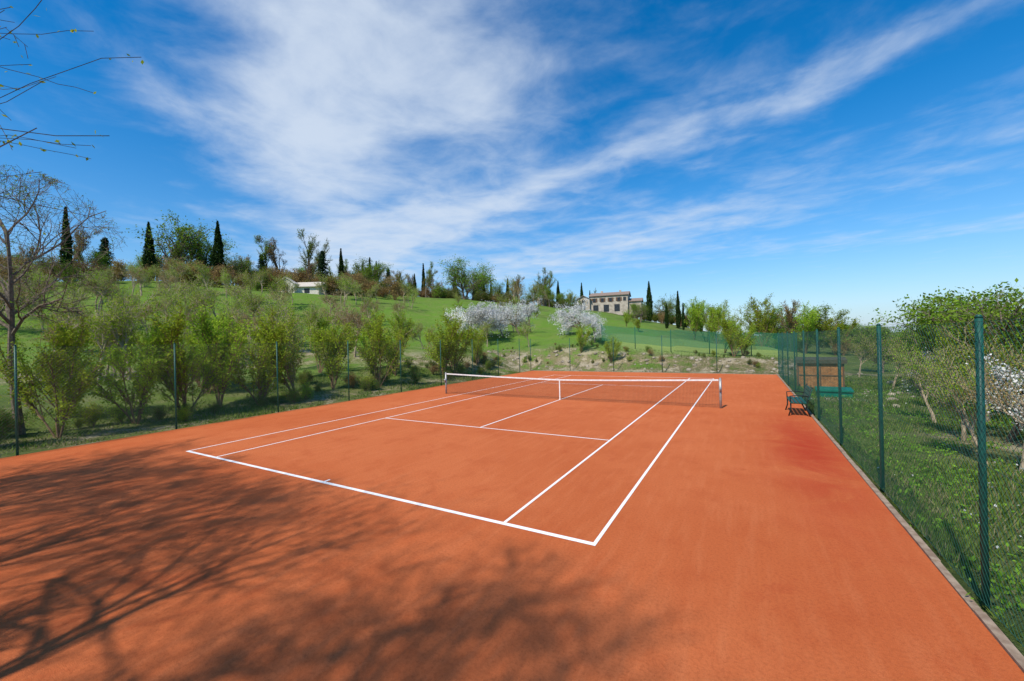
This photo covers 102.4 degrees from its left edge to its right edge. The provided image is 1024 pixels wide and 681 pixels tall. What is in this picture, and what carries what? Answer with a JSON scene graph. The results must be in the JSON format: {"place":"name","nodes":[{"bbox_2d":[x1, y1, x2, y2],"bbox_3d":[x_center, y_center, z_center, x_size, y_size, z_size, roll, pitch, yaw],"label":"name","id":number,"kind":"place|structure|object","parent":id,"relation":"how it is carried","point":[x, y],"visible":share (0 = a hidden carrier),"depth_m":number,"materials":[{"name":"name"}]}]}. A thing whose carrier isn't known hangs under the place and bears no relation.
{"place":"outdoors","nodes":[
{"label":"outdoors","id":0,"kind":"place"},
{"bbox_2d":[0,281,1023,655],"bbox_3d":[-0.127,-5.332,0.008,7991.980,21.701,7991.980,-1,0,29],"label":"ground","id":1,"kind":"structure","parent":0,"point":[424,311],"depth_m":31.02,"materials":[{"name":"green plant"}]},
{"bbox_2d":[13,262,58,303],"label":"orchard tree","id":2,"kind":"object","parent":1,"relation":"on","point":[37,277],"visible":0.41,"depth_m":39.83,"materials":[{"name":"green plant"}]},
{"bbox_2d":[21,297,79,328],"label":"orchard tree","id":3,"kind":"object","parent":1,"relation":"on","point":[44,319],"visible":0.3,"depth_m":28.90,"materials":[{"name":"green plant"}]},
{"bbox_2d":[0,314,109,437],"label":"young tree","id":4,"kind":"object","parent":1,"relation":"on","point":[61,339],"visible":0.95,"depth_m":12.73,"materials":[{"name":"green plant"}]},
{"bbox_2d":[0,316,118,417],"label":"young tree","id":5,"kind":"object","parent":1,"relation":"on","point":[31,375],"visible":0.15,"depth_m":15.02,"materials":[{"name":"green plant"}]},
{"bbox_2d":[0,164,127,434],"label":"budding tree","id":6,"kind":"object","parent":1,"relation":"on","point":[10,309],"visible":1,"depth_m":13.11,"materials":[{"name":"brown plant"}]},
{"bbox_2d":[59,206,73,282],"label":"cypress tree","id":7,"kind":"object","parent":1,"relation":"on","point":[66,256],"visible":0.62,"depth_m":64.41,"materials":[{"name":"green plant"}]},
{"bbox_2d":[30,305,103,352],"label":"orchard tree","id":8,"kind":"object","parent":1,"relation":"on","point":[49,333],"visible":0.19,"depth_m":22.58,"materials":[{"name":"green plant"}]},
{"bbox_2d":[0,0,143,238],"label":"budding tree","id":9,"kind":"object","parent":1,"relation":"on","point":[16,89],"visible":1,"depth_m":4.00,"materials":[{"name":"brown plant"}]},
{"bbox_2d":[48,280,103,351],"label":"orchard tree","id":10,"kind":"object","parent":1,"relation":"on","point":[70,314],"visible":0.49,"depth_m":28.25,"materials":[{"name":"green plant"}]},
{"bbox_2d":[76,269,125,315],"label":"orchard tree","id":11,"kind":"object","parent":1,"relation":"on","point":[91,289],"visible":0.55,"depth_m":42.09,"materials":[{"name":"green plant"}]},
{"bbox_2d":[77,265,131,314],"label":"orchard tree","id":12,"kind":"object","parent":1,"relation":"on","point":[107,281],"visible":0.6,"depth_m":42.07,"materials":[{"name":"green plant"}]},
{"bbox_2d":[96,237,114,266],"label":"pine tree","id":13,"kind":"object","parent":1,"relation":"on","point":[102,248],"visible":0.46,"depth_m":78.23,"materials":[{"name":"green plant"}]},
{"bbox_2d":[67,291,152,382],"bbox_3d":[-21.700,-0.135,22.815,3.360,5.044,3.412,-1,0,20],"label":"orchard tree","id":14,"kind":"object","parent":1,"relation":"on","point":[104,341],"visible":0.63,"depth_m":22.27,"materials":[{"name":"green plant"}]},
{"bbox_2d":[101,283,142,335],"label":"orchard tree","id":15,"kind":"object","parent":1,"relation":"on","point":[135,301],"visible":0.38,"depth_m":30.36,"materials":[{"name":"green plant"}]},
{"bbox_2d":[61,311,185,423],"bbox_3d":[-13.676,0.990,14.904,3.089,4.497,3.069,-1,0,17],"label":"young tree","id":16,"kind":"object","parent":1,"relation":"on","point":[155,341],"visible":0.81,"depth_m":14.66,"materials":[{"name":"green plant"}]},
{"bbox_2d":[105,330,142,376],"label":"young tree","id":17,"kind":"object","parent":1,"relation":"on","point":[118,352],"visible":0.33,"depth_m":23.85,"materials":[{"name":"green plant"}]},
{"bbox_2d":[84,283,167,379],"bbox_3d":[-22.160,-0.419,23.288,3.803,5.621,3.745,-1,0,23],"label":"orchard tree","id":18,"kind":"object","parent":1,"relation":"on","point":[115,335],"visible":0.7,"depth_m":22.81,"materials":[{"name":"green plant"}]},
{"bbox_2d":[117,259,151,295],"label":"orchard tree","id":19,"kind":"object","parent":1,"relation":"on","point":[137,279],"visible":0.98,"depth_m":54.01,"materials":[{"name":"green plant"}]},
{"bbox_2d":[142,221,156,279],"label":"cypress tree","id":20,"kind":"object","parent":1,"relation":"on","point":[147,259],"visible":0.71,"depth_m":78.67,"materials":[{"name":"green plant"}]},
{"bbox_2d":[138,280,190,314],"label":"orchard tree","id":21,"kind":"object","parent":1,"relation":"on","point":[169,299],"visible":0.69,"depth_m":38.11,"materials":[{"name":"green plant"}]},
{"bbox_2d":[126,209,226,267],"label":"leafy tree","id":22,"kind":"object","parent":1,"relation":"on","point":[180,234],"visible":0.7,"depth_m":79.94,"materials":[{"name":"green plant"}]},
{"bbox_2d":[161,275,206,312],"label":"orchard tree","id":23,"kind":"object","parent":1,"relation":"on","point":[187,291],"visible":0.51,"depth_m":42.54,"materials":[{"name":"green plant"}]},
{"bbox_2d":[133,297,239,415],"bbox_3d":[-12.936,0.788,16.162,3.327,4.843,3.305,-1,0,-20],"label":"young tree","id":24,"kind":"object","parent":1,"relation":"on","point":[170,337],"visible":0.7,"depth_m":15.82,"materials":[{"name":"green plant"}]},
{"bbox_2d":[177,283,216,315],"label":"orchard tree","id":25,"kind":"object","parent":1,"relation":"on","point":[201,303],"visible":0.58,"depth_m":39.30,"materials":[{"name":"green plant"}]},
{"bbox_2d":[182,276,225,318],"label":"orchard tree","id":26,"kind":"object","parent":1,"relation":"on","point":[211,291],"visible":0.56,"depth_m":42.25,"materials":[{"name":"green plant"}]},
{"bbox_2d":[168,312,243,393],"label":"young tree","id":27,"kind":"object","parent":1,"relation":"on","point":[218,334],"visible":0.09,"depth_m":19.93,"materials":[{"name":"green plant"}]},
{"bbox_2d":[167,299,252,406],"bbox_3d":[-12.408,0.672,17.754,3.533,4.864,3.207,-1,0,3],"label":"young tree","id":28,"kind":"object","parent":1,"relation":"on","point":[203,323],"visible":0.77,"depth_m":17.44,"materials":[{"name":"green plant"}]},
{"bbox_2d":[189,235,236,269],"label":"leafy tree","id":29,"kind":"object","parent":1,"relation":"on","point":[209,250],"visible":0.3,"depth_m":85.76,"materials":[{"name":"green plant"}]},
{"bbox_2d":[211,220,225,270],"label":"cypress tree","id":30,"kind":"object","parent":1,"relation":"on","point":[217,256],"visible":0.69,"depth_m":81.19,"materials":[{"name":"green plant"}]},
{"bbox_2d":[205,281,256,327],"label":"orchard tree","id":31,"kind":"object","parent":1,"relation":"on","point":[236,305],"visible":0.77,"depth_m":34.33,"materials":[{"name":"green plant"}]},
{"bbox_2d":[229,298,266,350],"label":"orchard tree","id":32,"kind":"object","parent":1,"relation":"on","point":[245,316],"visible":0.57,"depth_m":32.71,"materials":[{"name":"green plant"}]},
{"bbox_2d":[206,312,290,403],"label":"young tree","id":33,"kind":"object","parent":1,"relation":"on","point":[258,361],"visible":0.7,"depth_m":18.55,"materials":[{"name":"green plant"}]},
{"bbox_2d":[0,352,501,443],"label":"shrub row","id":34,"kind":"object","parent":1,"relation":"on","point":[9,423],"visible":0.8,"depth_m":19.11,"materials":[{"name":"green plant"}]},
{"bbox_2d":[236,285,270,326],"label":"orchard tree","id":35,"kind":"object","parent":1,"relation":"on","point":[250,300],"visible":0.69,"depth_m":43.86,"materials":[{"name":"green plant"}]},
{"bbox_2d":[0,339,529,455],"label":"chain link fence","id":36,"kind":"object","parent":1,"relation":"on","point":[16,430],"visible":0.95,"depth_m":14.09,"materials":[{"name":"green metal"}]},
{"bbox_2d":[255,235,287,271],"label":"tall bare tree","id":37,"kind":"object","parent":1,"relation":"on","point":[273,253],"visible":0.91,"depth_m":89.82,"materials":[{"name":"brown plant"}]},
{"bbox_2d":[239,305,312,397],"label":"young tree","id":38,"kind":"object","parent":1,"relation":"on","point":[279,333],"visible":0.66,"depth_m":19.66,"materials":[{"name":"green plant"}]},
{"bbox_2d":[254,292,311,340],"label":"orchard tree","id":39,"kind":"object","parent":1,"relation":"on","point":[275,309],"visible":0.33,"depth_m":33.72,"materials":[{"name":"green plant"}]},
{"bbox_2d":[267,295,321,376],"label":"orchard tree","id":40,"kind":"object","parent":1,"relation":"on","point":[295,337],"visible":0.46,"depth_m":24.39,"materials":[{"name":"green plant"}]},
{"bbox_2d":[269,277,327,294],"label":"stone barn","id":41,"kind":"structure","parent":1,"relation":"on","point":[307,287],"depth_m":79.75,"materials":[{"name":"paint"}]},
{"bbox_2d":[296,228,319,272],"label":"tall bare tree","id":42,"kind":"object","parent":1,"relation":"on","point":[311,246],"visible":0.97,"depth_m":91.56,"materials":[{"name":"green plant"}]},
{"bbox_2d":[294,296,326,347],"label":"orchard tree","id":43,"kind":"object","parent":1,"relation":"on","point":[312,312],"visible":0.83,"depth_m":36.07,"materials":[{"name":"green plant"}]},
{"bbox_2d":[314,251,330,280],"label":"pine tree","id":44,"kind":"object","parent":1,"relation":"on","point":[322,265],"visible":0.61,"depth_m":88.89,"materials":[{"name":"green plant"}]},
{"bbox_2d":[0,223,646,320],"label":"distant tree row","id":45,"kind":"object","parent":1,"relation":"on","point":[516,286],"visible":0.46,"depth_m":98.82,"materials":[{"name":"green plant"}]},
{"bbox_2d":[304,316,357,372],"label":"young tree","id":46,"kind":"object","parent":1,"relation":"on","point":[320,369],"visible":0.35,"depth_m":27.60,"materials":[{"name":"green plant"}]},
{"bbox_2d":[308,316,364,388],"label":"young tree","id":47,"kind":"object","parent":1,"relation":"on","point":[329,341],"visible":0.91,"depth_m":23.16,"materials":[{"name":"green plant"}]},
{"bbox_2d":[0,254,703,328],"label":"hillside brush","id":48,"kind":"object","parent":1,"relation":"on","point":[396,291],"visible":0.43,"depth_m":82.08,"materials":[{"name":"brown plant"}]},
{"bbox_2d":[338,289,378,356],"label":"orchard tree","id":49,"kind":"object","parent":1,"relation":"on","point":[359,323],"visible":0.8,"depth_m":33.42,"materials":[{"name":"green plant"}]},
{"bbox_2d":[355,318,395,363],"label":"young tree","id":50,"kind":"object","parent":1,"relation":"on","point":[364,337],"visible":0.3,"depth_m":29.40,"materials":[{"name":"green plant"}]},
{"bbox_2d":[353,313,416,386],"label":"young tree","id":51,"kind":"object","parent":1,"relation":"on","point":[379,345],"visible":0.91,"depth_m":24.74,"materials":[{"name":"green plant"}]},
{"bbox_2d":[371,321,408,375],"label":"young tree","id":52,"kind":"object","parent":1,"relation":"on","point":[394,342],"visible":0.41,"depth_m":27.35,"materials":[{"name":"green plant"}]},
{"bbox_2d":[386,309,415,346],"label":"young tree","id":53,"kind":"object","parent":1,"relation":"on","point":[399,322],"visible":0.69,"depth_m":38.59,"materials":[{"name":"green plant"}]},
{"bbox_2d":[422,311,465,373],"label":"young tree","id":54,"kind":"object","parent":1,"relation":"on","point":[447,338],"visible":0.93,"depth_m":29.80,"materials":[{"name":"green plant"}]},
{"bbox_2d":[431,307,476,372],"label":"young tree","id":55,"kind":"object","parent":1,"relation":"on","point":[454,358],"visible":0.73,"depth_m":31.32,"materials":[{"name":"green plant"}]},
{"bbox_2d":[438,254,495,299],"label":"leafy tree","id":56,"kind":"object","parent":1,"relation":"on","point":[457,275],"visible":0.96,"depth_m":112.34,"materials":[{"name":"green plant"}]},
{"bbox_2d":[463,323,488,364],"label":"young tree","id":57,"kind":"object","parent":1,"relation":"on","point":[478,349],"visible":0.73,"depth_m":34.94,"materials":[{"name":"green plant"}]},
{"bbox_2d":[460,261,496,299],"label":"leafy tree","id":58,"kind":"object","parent":1,"relation":"on","point":[475,278],"visible":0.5,"depth_m":116.40,"materials":[{"name":"green plant"}]},
{"bbox_2d":[463,299,503,337],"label":"blossom tree","id":59,"kind":"object","parent":1,"relation":"on","point":[471,313],"visible":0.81,"depth_m":47.62,"materials":[{"name":"grey plant"}]},
{"bbox_2d":[475,303,517,337],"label":"blossom tree","id":60,"kind":"object","parent":1,"relation":"on","point":[501,323],"visible":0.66,"depth_m":48.31,"materials":[{"name":"grey plant"}]},
{"bbox_2d":[494,299,528,333],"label":"blossom tree","id":61,"kind":"object","parent":1,"relation":"on","point":[521,317],"visible":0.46,"depth_m":52.19,"materials":[{"name":"grey plant"}]},
{"bbox_2d":[0,371,1023,680],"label":"tennis court clay","id":62,"kind":"structure","parent":1,"relation":"on","point":[754,531],"depth_m":5.23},
{"bbox_2d":[186,375,713,545],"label":"court line markings","id":63,"kind":"object","parent":62,"relation":"on","point":[597,539],"visible":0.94,"depth_m":7.74,"materials":[{"name":"white paint"}]},
{"bbox_2d":[444,372,721,407],"bbox_3d":[2.096,2.128,18.279,12.895,1.220,0.218,-1,0,29],"label":"tennis net","id":64,"kind":"object","parent":62,"relation":"on","point":[613,393],"visible":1,"depth_m":17.68,"materials":[{"name":"white fabric"}]},
{"bbox_2d":[785,383,812,416],"bbox_3d":[9.647,1.977,13.869,0.681,0.964,1.500,-1,0,29],"label":"park bench","id":65,"kind":"object","parent":62,"relation":"on","point":[807,394],"visible":1,"depth_m":13.61,"materials":[{"name":"green paint"}]},
{"bbox_2d":[514,295,542,330],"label":"blossom tree","id":66,"kind":"object","parent":1,"relation":"on","point":[531,309],"visible":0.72,"depth_m":54.07,"materials":[{"name":"grey plant"}]},
{"bbox_2d":[548,297,593,336],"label":"blossom tree","id":67,"kind":"object","parent":1,"relation":"on","point":[568,324],"visible":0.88,"depth_m":47.27,"materials":[{"name":"grey plant"}]},
{"bbox_2d":[578,308,606,342],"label":"blossom tree","id":68,"kind":"object","parent":1,"relation":"on","point":[594,323],"visible":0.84,"depth_m":43.48,"materials":[{"name":"grey plant"}]},
{"bbox_2d":[576,290,643,315],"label":"stone farmhouse","id":69,"kind":"object","parent":1,"relation":"on","point":[619,302],"visible":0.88,"depth_m":106.74,"materials":[{"name":"stone"}]},
{"bbox_2d":[492,340,792,369],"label":"bank shrubs","id":70,"kind":"object","parent":1,"relation":"on","point":[661,357],"visible":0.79,"depth_m":34.37,"materials":[{"name":"green plant"}]},
{"bbox_2d":[530,333,778,372],"bbox_3d":[9.788,1.160,32.219,18.710,3.030,0.068,-1,0,29],"label":"chain link fence","id":71,"kind":"object","parent":1,"relation":"on","point":[594,346],"visible":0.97,"depth_m":31.89,"materials":[{"name":"green metal"}]},
{"bbox_2d":[653,293,681,321],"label":"leafy tree","id":72,"kind":"object","parent":1,"relation":"on","point":[671,305],"visible":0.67,"depth_m":116.46,"materials":[{"name":"grey plant"}]},
{"bbox_2d":[684,296,706,331],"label":"young tree","id":73,"kind":"object","parent":1,"relation":"on","point":[696,313],"visible":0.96,"depth_m":55.88,"materials":[{"name":"green plant"}]},
{"bbox_2d":[601,324,796,356],"bbox_3d":[15.546,0.042,36.003,15.582,3.534,0.085,-1,0,27],"label":"green screen fence","id":74,"kind":"object","parent":1,"relation":"on","point":[624,333],"visible":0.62,"depth_m":36.19,"materials":[{"name":"fabric"}]},
{"bbox_2d":[700,303,740,331],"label":"young tree","id":75,"kind":"object","parent":1,"relation":"on","point":[713,319],"visible":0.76,"depth_m":53.45,"materials":[{"name":"green plant"}]},
{"bbox_2d":[716,314,755,356],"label":"young tree","id":76,"kind":"object","parent":1,"relation":"on","point":[727,332],"visible":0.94,"depth_m":32.51,"materials":[{"name":"green plant"}]},
{"bbox_2d":[728,315,756,355],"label":"young tree","id":77,"kind":"object","parent":1,"relation":"on","point":[745,335],"visible":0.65,"depth_m":32.72,"materials":[{"name":"green plant"}]},
{"bbox_2d":[487,349,1003,413],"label":"loose rocks","id":78,"kind":"object","parent":1,"relation":"on","point":[747,371],"visible":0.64,"depth_m":31.48,"materials":[{"name":"grey stone"}]},
{"bbox_2d":[734,294,783,332],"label":"young tree","id":79,"kind":"object","parent":1,"relation":"on","point":[756,319],"visible":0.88,"depth_m":51.07,"materials":[{"name":"green plant"}]},
{"bbox_2d":[757,303,799,332],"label":"leafy tree","id":80,"kind":"object","parent":1,"relation":"on","point":[777,330],"visible":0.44,"depth_m":51.18,"materials":[{"name":"green plant"}]},
{"bbox_2d":[776,299,801,333],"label":"tall bare tree","id":81,"kind":"object","parent":1,"relation":"on","point":[789,316],"visible":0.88,"depth_m":48.81,"materials":[{"name":"green plant"}]},
{"bbox_2d":[791,300,820,353],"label":"young tree","id":82,"kind":"object","parent":1,"relation":"on","point":[809,320],"visible":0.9,"depth_m":46.37,"materials":[{"name":"green plant"}]},
{"bbox_2d":[784,303,851,352],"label":"leafy tree","id":83,"kind":"object","parent":1,"relation":"on","point":[819,322],"visible":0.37,"depth_m":46.73,"materials":[{"name":"green plant"}]},
{"bbox_2d":[795,357,846,387],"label":"garden shed","id":84,"kind":"structure","parent":1,"relation":"on","point":[820,363],"depth_m":19.92,"materials":[{"name":"brown wood"}]},
{"bbox_2d":[748,317,920,358],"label":"distant trees","id":85,"kind":"object","parent":1,"relation":"on","point":[859,327],"visible":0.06,"depth_m":63.67,"materials":[{"name":"green plant"}]},
{"bbox_2d":[819,308,862,354],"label":"young tree","id":86,"kind":"object","parent":1,"relation":"on","point":[831,320],"visible":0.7,"depth_m":45.59,"materials":[{"name":"green plant"}]},
{"bbox_2d":[845,335,876,375],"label":"orchard tree","id":87,"kind":"object","parent":1,"relation":"on","point":[864,353],"visible":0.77,"depth_m":25.18,"materials":[{"name":"green plant"}]},
{"bbox_2d":[843,324,904,372],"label":"leafy tree","id":88,"kind":"object","parent":1,"relation":"on","point":[875,357],"visible":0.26,"depth_m":28.63,"materials":[{"name":"green plant"}]},
{"bbox_2d":[776,373,1023,672],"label":"concrete kerb","id":89,"kind":"structure","parent":1,"relation":"on","point":[1005,642],"depth_m":4.56,"materials":[{"name":"grey concrete"}]},
{"bbox_2d":[778,314,1023,645],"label":"chain link fence","id":90,"kind":"object","parent":89,"relation":"on","point":[982,465],"visible":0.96,"depth_m":4.99,"materials":[{"name":"green metal"}]},
{"bbox_2d":[794,382,1023,617],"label":"meadow weeds","id":91,"kind":"object","parent":1,"relation":"on","point":[995,565],"visible":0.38,"depth_m":7.35,"materials":[{"name":"green plant"}]},
{"bbox_2d":[885,341,943,422],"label":"orchard tree","id":92,"kind":"object","parent":1,"relation":"on","point":[916,385],"visible":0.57,"depth_m":12.22,"materials":[{"name":"green plant"}]},
{"bbox_2d":[853,286,1003,394],"bbox_3d":[17.336,0.166,16.653,4.292,4.408,4.247,-1,0,-13],"label":"leafy tree","id":93,"kind":"object","parent":1,"relation":"on","point":[921,316],"visible":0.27,"depth_m":16.68,"materials":[{"name":"green plant"}]},
{"bbox_2d":[894,332,974,410],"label":"young tree","id":94,"kind":"object","parent":1,"relation":"on","point":[946,350],"visible":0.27,"depth_m":13.92,"materials":[{"name":"green plant"}]},
{"bbox_2d":[898,338,995,441],"bbox_3d":[11.154,1.221,10.233,1.534,2.680,1.883,-1,0,13],"label":"orchard tree","id":95,"kind":"object","parent":1,"relation":"on","point":[964,428],"visible":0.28,"depth_m":10.24,"materials":[{"name":"green plant"}]},
{"bbox_2d":[874,296,1023,372],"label":"leafy tree","id":96,"kind":"object","parent":1,"relation":"on","point":[909,344],"visible":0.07,"depth_m":19.97,"materials":[{"name":"green plant"}]},
{"bbox_2d":[915,348,994,463],"bbox_3d":[9.352,1.338,8.680,1.969,2.416,1.174,-1,0,-44],"label":"orchard tree","id":97,"kind":"object","parent":1,"relation":"on","point":[964,419],"visible":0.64,"depth_m":8.58,"materials":[{"name":"green plant"}]},
{"bbox_2d":[889,284,1023,396],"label":"leafy tree","id":98,"kind":"object","parent":1,"relation":"on","point":[959,302],"visible":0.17,"depth_m":14.50,"materials":[{"name":"green plant"}]},
{"bbox_2d":[921,286,1023,338],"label":"leafy tree","id":99,"kind":"object","parent":1,"relation":"on","point":[969,297],"visible":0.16,"depth_m":14.82,"materials":[{"name":"green plant"}]},
{"bbox_2d":[923,278,1023,397],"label":"leafy tree","id":100,"kind":"object","parent":1,"relation":"on","point":[1002,317],"visible":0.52,"depth_m":12.54,"materials":[{"name":"green plant"}]},
{"bbox_2d":[934,320,1023,422],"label":"orchard tree","id":101,"kind":"object","parent":1,"relation":"on","point":[995,353],"visible":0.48,"depth_m":11.41,"materials":[{"name":"green plant"}]},
{"bbox_2d":[949,358,1023,472],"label":"orchard tree","id":102,"kind":"object","parent":1,"relation":"on","point":[1002,402],"visible":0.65,"depth_m":7.78,"materials":[{"name":"pale bark"},{"name":"white blossom"}]},
{"bbox_2d":[965,354,1023,441],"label":"blossom tree","id":103,"kind":"object","parent":1,"relation":"on","point":[1018,426],"visible":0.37,"depth_m":9.87,"materials":[{"name":"grey plant"}]},
{"bbox_2d":[0,0,1023,332],"label":"sky","id":104,"kind":"structure","parent":0,"point":[860,157],"materials":[{"name":"blue"}]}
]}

